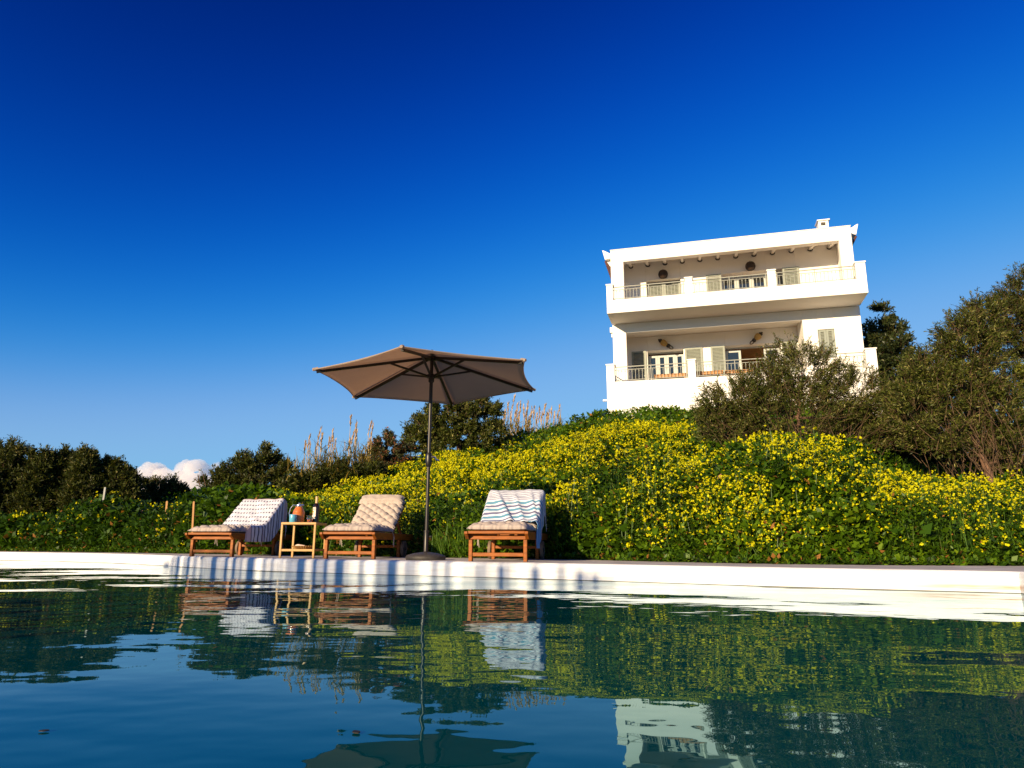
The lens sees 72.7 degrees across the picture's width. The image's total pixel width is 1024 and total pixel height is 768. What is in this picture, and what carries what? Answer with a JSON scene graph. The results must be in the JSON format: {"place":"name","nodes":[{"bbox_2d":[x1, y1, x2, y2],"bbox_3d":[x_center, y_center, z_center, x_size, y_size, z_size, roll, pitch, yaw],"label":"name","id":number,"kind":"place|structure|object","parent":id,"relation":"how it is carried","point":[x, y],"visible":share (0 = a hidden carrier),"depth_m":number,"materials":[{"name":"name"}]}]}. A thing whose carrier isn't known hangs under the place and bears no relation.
{"place":"outdoors","nodes":[
{"label":"outdoors","id":0,"kind":"place"},
{"bbox_2d":[0,560,1023,767],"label":"water","id":1,"kind":"structure","parent":0,"point":[112,665],"depth_m":1.68,"materials":[{"name":"teal liquid"}]},
{"bbox_2d":[0,0,1023,502],"label":"sky","id":2,"kind":"structure","parent":0,"point":[207,206],"materials":[{"name":"blue"}]},
{"bbox_2d":[0,400,1023,565],"bbox_3d":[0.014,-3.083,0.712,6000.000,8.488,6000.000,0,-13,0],"label":"ground","id":3,"kind":"structure","parent":0,"point":[987,564],"depth_m":8.60,"materials":[{"name":"plant"}]},
{"bbox_2d":[0,434,35,513],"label":"olive tree","id":4,"kind":"object","parent":3,"relation":"on","point":[12,456],"visible":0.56,"depth_m":15.43,"materials":[{"name":"green plant"}]},
{"bbox_2d":[8,443,61,515],"bbox_3d":[-10.450,2.489,15.454,1.276,2.386,1.157,0,-13,0],"label":"olive tree","id":5,"kind":"object","parent":3,"relation":"on","point":[33,486],"visible":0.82,"depth_m":15.26,"materials":[{"name":"green plant"}]},
{"bbox_2d":[44,443,73,513],"bbox_3d":[-10.202,2.527,15.776,1.146,2.429,1.169,12,-17,-41],"label":"olive tree","id":6,"kind":"object","parent":3,"relation":"on","point":[64,454],"visible":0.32,"depth_m":15.68,"materials":[{"name":"green plant"}]},
{"bbox_2d":[53,442,105,511],"bbox_3d":[-9.540,2.497,15.520,1.160,2.454,1.228,0,-13,0],"label":"olive tree","id":7,"kind":"object","parent":3,"relation":"on","point":[85,463],"visible":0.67,"depth_m":15.35,"materials":[{"name":"green plant"}]},
{"bbox_2d":[102,487,105,499],"bbox_3d":[-8.237,2.728,13.935,0.055,1.314,0.024,0,-13,0],"label":"metal post","id":8,"kind":"object","parent":3,"relation":"on","point":[104,493],"visible":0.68,"depth_m":14.04,"materials":[{"name":"white metal"}]},
{"bbox_2d":[90,453,152,503],"bbox_3d":[-8.993,2.676,15.810,1.586,2.242,1.321,0,-13,0],"label":"olive tree","id":9,"kind":"object","parent":3,"relation":"on","point":[123,478],"visible":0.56,"depth_m":15.71,"materials":[{"name":"green plant"}]},
{"bbox_2d":[140,472,191,504],"bbox_3d":[-8.762,3.051,17.243,1.849,1.802,1.309,0,-13,0],"label":"bush","id":10,"kind":"object","parent":3,"relation":"on","point":[164,487],"visible":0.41,"depth_m":17.12,"materials":[{"name":"green plant"}]},
{"bbox_2d":[191,501,194,527],"bbox_3d":[-4.981,2.305,10.854,0.079,0.939,0.020,0,-13,0],"label":"wooden stake","id":11,"kind":"object","parent":3,"relation":"on","point":[193,510],"visible":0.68,"depth_m":10.91,"materials":[{"name":"brown wood"}]},
{"bbox_2d":[192,440,299,492],"bbox_3d":[-6.305,2.597,16.853,2.831,2.555,1.626,0,-13,0],"label":"olive tree","id":12,"kind":"object","parent":3,"relation":"on","point":[247,468],"visible":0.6,"depth_m":16.68,"materials":[{"name":"green plant"}]},
{"bbox_2d":[268,452,386,495],"bbox_3d":[-4.092,2.228,15.309,2.750,1.620,1.312,0,-13,0],"label":"scrub","id":13,"kind":"object","parent":3,"relation":"on","point":[294,483],"visible":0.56,"depth_m":15.05,"materials":[{"name":"green plant"}]},
{"bbox_2d":[286,414,388,494],"bbox_3d":[-3.941,1.865,15.979,2.451,2.409,3.589,0,-13,0],"label":"reed clump","id":14,"kind":"object","parent":3,"relation":"on","point":[317,460],"visible":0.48,"depth_m":15.85,"materials":[{"name":"beige plant"}]},
{"bbox_2d":[357,427,418,467],"bbox_3d":[-3.316,1.958,18.525,1.693,1.776,1.284,0,-13,0],"label":"rusty shrub","id":15,"kind":"object","parent":3,"relation":"on","point":[399,451],"visible":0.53,"depth_m":18.36,"materials":[{"name":"brown plant"}]},
{"bbox_2d":[397,396,512,456],"bbox_3d":[-1.733,1.416,21.719,3.681,2.474,2.162,0,-13,0],"label":"olive tree","id":16,"kind":"object","parent":3,"relation":"on","point":[444,436],"visible":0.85,"depth_m":21.31,"materials":[{"name":"green plant"}]},
{"bbox_2d":[0,551,1023,571],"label":"pool deck","id":17,"kind":"structure","parent":3,"relation":"on","point":[970,568],"depth_m":6.50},
{"bbox_2d":[185,531,302,556],"bbox_3d":[-3.580,2.006,9.530,0.638,0.668,1.950,-2,-13,10],"label":"sun lounger","id":18,"kind":"object","parent":17,"relation":"on","point":[238,548],"visible":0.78,"depth_m":8.74,"materials":[{"name":"brown wood"}]},
{"bbox_2d":[187,512,261,545],"bbox_3d":[-3.634,1.842,9.245,0.662,0.600,1.295,-2,-13,10],"label":"lounger cushion","id":19,"kind":"object","parent":18,"relation":"on","point":[224,528],"visible":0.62,"depth_m":8.66,"materials":[{"name":"beige fabric"}]},
{"bbox_2d":[222,498,286,541],"bbox_3d":[-3.600,1.827,9.429,0.668,0.608,1.030,-2,-13,10],"label":"beach towel","id":20,"kind":"object","parent":19,"relation":"on","point":[266,519],"visible":0.96,"depth_m":9.54,"materials":[{"name":"white fabric"}]},
{"bbox_2d":[279,522,326,557],"bbox_3d":[-2.472,1.853,8.262,0.414,0.405,0.420,0,-13,3],"label":"side table","id":21,"kind":"object","parent":17,"relation":"on","point":[294,524],"visible":0.94,"depth_m":8.09,"materials":[{"name":"brown wood"}]},
{"bbox_2d":[289,514,296,521],"bbox_3d":[-2.567,1.579,8.180,0.085,0.090,0.111,0,-13,0],"label":"mug","id":22,"kind":"object","parent":21,"relation":"on","point":[292,517],"visible":0.93,"depth_m":8.13,"materials":[{"name":"blue ceramic"}]},
{"bbox_2d":[289,503,304,521],"bbox_3d":[-2.561,1.531,8.285,0.190,0.232,0.142,0,-13,0],"label":"thermos jug","id":23,"kind":"object","parent":21,"relation":"on","point":[299,511],"visible":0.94,"depth_m":8.24,"materials":[{"name":"ceramic"}]},
{"bbox_2d":[291,546,312,548],"bbox_3d":[-2.464,1.928,8.214,0.279,0.043,0.277,0,-13,0],"label":"bread basket","id":24,"kind":"object","parent":21,"relation":"on","point":[302,547],"visible":0.8,"depth_m":8.12,"materials":[{"name":"wicker"}]},
{"bbox_2d":[307,515,312,521],"bbox_3d":[-2.377,1.585,8.181,0.072,0.082,0.072,0,-13,0],"label":"tumbler","id":25,"kind":"object","parent":21,"relation":"on","point":[309,518],"visible":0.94,"depth_m":8.15,"materials":[{"name":"clear glass"}]},
{"bbox_2d":[312,496,319,522],"bbox_3d":[-2.332,1.495,8.294,0.076,0.308,0.076,0,-13,0],"label":"wine bottle","id":26,"kind":"object","parent":21,"relation":"on","point":[316,506],"visible":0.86,"depth_m":8.26,"materials":[{"name":"black glass"}]},
{"bbox_2d":[319,504,418,558],"bbox_3d":[-1.689,1.795,8.582,0.638,0.668,1.950,-1,-13,7],"label":"sun lounger","id":27,"kind":"object","parent":17,"relation":"on","point":[400,546],"visible":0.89,"depth_m":7.92,"materials":[{"name":"brown wood"}]},
{"bbox_2d":[322,494,405,546],"bbox_3d":[-1.727,1.605,8.302,0.662,0.654,1.295,-1,-13,7],"label":"lounger cushion","id":28,"kind":"object","parent":27,"relation":"on","point":[380,513],"visible":0.86,"depth_m":8.58,"materials":[{"name":"beige fabric"}]},
{"bbox_2d":[312,345,535,559],"bbox_3d":[-0.911,0.738,7.649,2.390,2.315,2.589,0,-13,0],"label":"parasol","id":29,"kind":"object","parent":17,"relation":"on","point":[401,372],"visible":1,"depth_m":7.99,"materials":[{"name":"fabric"}]},
{"bbox_2d":[464,523,549,561],"bbox_3d":[0.004,1.595,7.680,0.638,0.668,1.950,-2,-13,9],"label":"sun lounger","id":30,"kind":"object","parent":17,"relation":"on","point":[492,547],"visible":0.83,"depth_m":6.82,"materials":[{"name":"brown wood"}]},
{"bbox_2d":[466,520,536,545],"bbox_3d":[-0.048,1.431,7.395,0.662,0.600,1.295,-2,-13,9],"label":"lounger cushion","id":31,"kind":"object","parent":30,"relation":"on","point":[510,525],"visible":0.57,"depth_m":6.80,"materials":[{"name":"beige fabric"}]},
{"bbox_2d":[481,489,546,547],"bbox_3d":[0.003,1.470,7.681,0.670,0.663,0.797,-2,-13,9],"label":"beach towel","id":32,"kind":"object","parent":31,"relation":"on","point":[529,505],"visible":0.98,"depth_m":7.73,"materials":[{"name":"white fabric"}]},
{"bbox_2d":[0,399,1023,565],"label":"weeds","id":33,"kind":"object","parent":3,"relation":"on","point":[845,548],"visible":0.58,"depth_m":8.52,"materials":[{"name":"green plant"}]},
{"bbox_2d":[0,552,1023,593],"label":"pool wall","id":34,"kind":"structure","parent":3,"relation":"on","point":[952,580],"depth_m":5.98,"materials":[{"name":"paint"}]},
{"bbox_2d":[6,407,1023,558],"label":"wild mustard","id":35,"kind":"object","parent":3,"relation":"on","point":[684,491],"visible":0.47,"depth_m":8.57,"materials":[{"name":"yellow plant"}]},
{"bbox_2d":[502,393,564,437],"bbox_3d":[0.762,1.552,25.390,2.877,2.481,3.711,0,-13,0],"label":"reed clump","id":36,"kind":"object","parent":3,"relation":"on","point":[518,428],"visible":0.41,"depth_m":25.36,"materials":[{"name":"beige plant"}]},
{"bbox_2d":[602,218,877,416],"bbox_3d":[9.483,-1.670,30.567,9.998,10.210,10.384,-3,-13,15],"label":"white villa","id":37,"kind":"object","parent":3,"relation":"on","point":[713,305],"visible":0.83,"depth_m":27.34,"materials":[{"name":"white plaster"},{"name":"tile"},{"name":"sage paint"}]},
{"bbox_2d":[649,356,657,379],"bbox_3d":[5.985,-0.202,29.303,0.355,2.010,0.050,-3,-13,15],"label":"door leaf","id":38,"kind":"structure","parent":37,"relation":"in","point":[653,360],"depth_m":29.42,"materials":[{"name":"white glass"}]},
{"bbox_2d":[658,355,666,373],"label":"door leaf","id":39,"kind":"structure","parent":37,"relation":"in","point":[661,359],"depth_m":29.34,"materials":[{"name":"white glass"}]},
{"bbox_2d":[658,270,667,278],"bbox_3d":[6.412,-4.686,29.560,0.404,0.420,0.404,-3,-13,15],"label":"wicker lamp","id":40,"kind":"object","parent":37,"relation":"attached to","point":[662,274],"visible":1,"depth_m":29.43,"materials":[{"name":"brown wicker"}]},
{"bbox_2d":[658,339,672,348],"bbox_3d":[6.391,-1.658,28.959,0.612,0.490,0.270,-3,-13,15],"label":"wall lamp","id":41,"kind":"object","parent":37,"relation":"attached to","point":[663,342],"visible":1,"depth_m":28.89,"materials":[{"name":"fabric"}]},
{"bbox_2d":[654,373,685,379],"bbox_3d":[6.056,-0.067,26.507,1.230,0.530,0.588,-3,-13,15],"label":"wooden table","id":42,"kind":"object","parent":37,"relation":"on","point":[660,376],"visible":0.38,"depth_m":26.34,"materials":[{"name":"brown wood"}]},
{"bbox_2d":[666,355,675,373],"bbox_3d":[6.680,-0.242,29.119,0.355,2.010,0.050,-3,-13,15],"label":"door leaf","id":43,"kind":"structure","parent":37,"relation":"in","point":[670,359],"depth_m":29.24,"materials":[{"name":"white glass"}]},
{"bbox_2d":[675,354,683,372],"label":"door leaf","id":44,"kind":"structure","parent":37,"relation":"in","point":[679,358],"depth_m":29.16,"materials":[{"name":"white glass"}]},
{"bbox_2d":[696,370,722,376],"bbox_3d":[7.434,-0.144,26.194,1.000,0.550,0.688,-3,-13,15],"label":"wooden table","id":45,"kind":"object","parent":37,"relation":"on","point":[712,373],"visible":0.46,"depth_m":25.98,"materials":[{"name":"brown wood"}]},
{"bbox_2d":[722,277,736,290],"bbox_3d":[9.163,-3.480,29.201,0.580,2.080,0.050,-3,-13,15],"label":"door leaf","id":46,"kind":"structure","parent":37,"relation":"in","point":[724,283],"depth_m":29.37,"materials":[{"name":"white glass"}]},
{"bbox_2d":[726,350,741,369],"bbox_3d":[9.109,-0.389,28.477,0.590,2.030,0.050,-3,-13,15],"label":"door leaf","id":47,"kind":"structure","parent":37,"relation":"in","point":[734,354],"depth_m":28.61,"materials":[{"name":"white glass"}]},
{"bbox_2d":[725,369,752,375],"bbox_3d":[8.508,-0.191,26.013,1.030,0.570,0.588,-3,-13,15],"label":"wooden table","id":48,"kind":"object","parent":37,"relation":"on","point":[732,372],"visible":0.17,"depth_m":25.86,"materials":[{"name":"brown wood"}]},
{"bbox_2d":[736,276,751,288],"bbox_3d":[9.731,-3.512,29.050,0.580,2.080,0.050,-3,-13,15],"label":"door leaf","id":49,"kind":"structure","parent":37,"relation":"in","point":[741,283],"depth_m":29.22,"materials":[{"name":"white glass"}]},
{"bbox_2d":[745,261,755,270],"bbox_3d":[9.809,-4.879,28.660,0.404,0.420,0.404,-3,-13,15],"label":"wicker lamp","id":50,"kind":"object","parent":37,"relation":"attached to","point":[750,266],"visible":1,"depth_m":28.53,"materials":[{"name":"brown wicker"}]},
{"bbox_2d":[750,332,762,344],"bbox_3d":[9.838,-1.844,28.043,0.540,0.505,0.270,-3,-13,15],"label":"wall lamp","id":51,"kind":"object","parent":37,"relation":"attached to","point":[757,336],"visible":1,"depth_m":27.98,"materials":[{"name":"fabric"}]},
{"bbox_2d":[751,275,765,287],"bbox_3d":[10.302,-3.545,28.899,0.580,2.080,0.050,-3,-13,15],"label":"door leaf","id":52,"kind":"structure","parent":37,"relation":"in","point":[763,283],"depth_m":29.07,"materials":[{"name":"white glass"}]},
{"bbox_2d":[763,348,778,372],"bbox_3d":[10.532,-0.470,28.099,0.590,2.030,0.050,-3,-13,15],"label":"door leaf","id":53,"kind":"structure","parent":37,"relation":"in","point":[763,348],"depth_m":28.29,"materials":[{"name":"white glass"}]},
{"bbox_2d":[776,272,793,285],"bbox_3d":[11.286,-3.601,28.638,0.700,2.080,0.050,-3,-13,15],"label":"door leaf","id":54,"kind":"structure","parent":37,"relation":"in","point":[780,277],"depth_m":28.81,"materials":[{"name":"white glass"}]},
{"bbox_2d":[687,331,920,458],"bbox_3d":[5.293,0.328,12.634,4.332,2.744,1.861,0,-13,0],"label":"olive bush","id":55,"kind":"object","parent":3,"relation":"on","point":[761,392],"visible":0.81,"depth_m":12.43,"materials":[{"name":"green plant"}]},
{"bbox_2d":[861,299,943,429],"bbox_3d":[14.935,-0.589,26.884,3.210,5.604,3.029,0,-13,0],"label":"cypress","id":56,"kind":"object","parent":3,"relation":"on","point":[886,341],"visible":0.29,"depth_m":26.59,"materials":[{"name":"green plant"}]},
{"bbox_2d":[867,415,953,476],"bbox_3d":[7.759,1.172,13.643,1.851,1.597,1.260,0,-13,0],"label":"green bush","id":57,"kind":"object","parent":3,"relation":"on","point":[907,454],"visible":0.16,"depth_m":13.41,"materials":[{"name":"green plant"}]},
{"bbox_2d":[872,287,1023,483],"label":"olive tree","id":58,"kind":"object","parent":3,"relation":"on","point":[926,386],"visible":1,"depth_m":11.24,"materials":[{"name":"green plant"}]},
{"bbox_2d":[912,426,1023,479],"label":"dark scrub","id":59,"kind":"object","parent":3,"relation":"on","point":[959,463],"visible":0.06,"depth_m":13.80,"materials":[{"name":"green plant"}]},
{"bbox_2d":[975,261,1023,382],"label":"olive tree","id":60,"kind":"object","parent":3,"relation":"on","point":[1016,306],"visible":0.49,"depth_m":14.98,"materials":[{"name":"green plant"}]},
{"bbox_2d":[978,358,1023,477],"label":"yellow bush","id":61,"kind":"object","parent":3,"relation":"on","point":[1020,369],"visible":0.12,"depth_m":13.27,"materials":[{"name":"green plant"}]}
]}

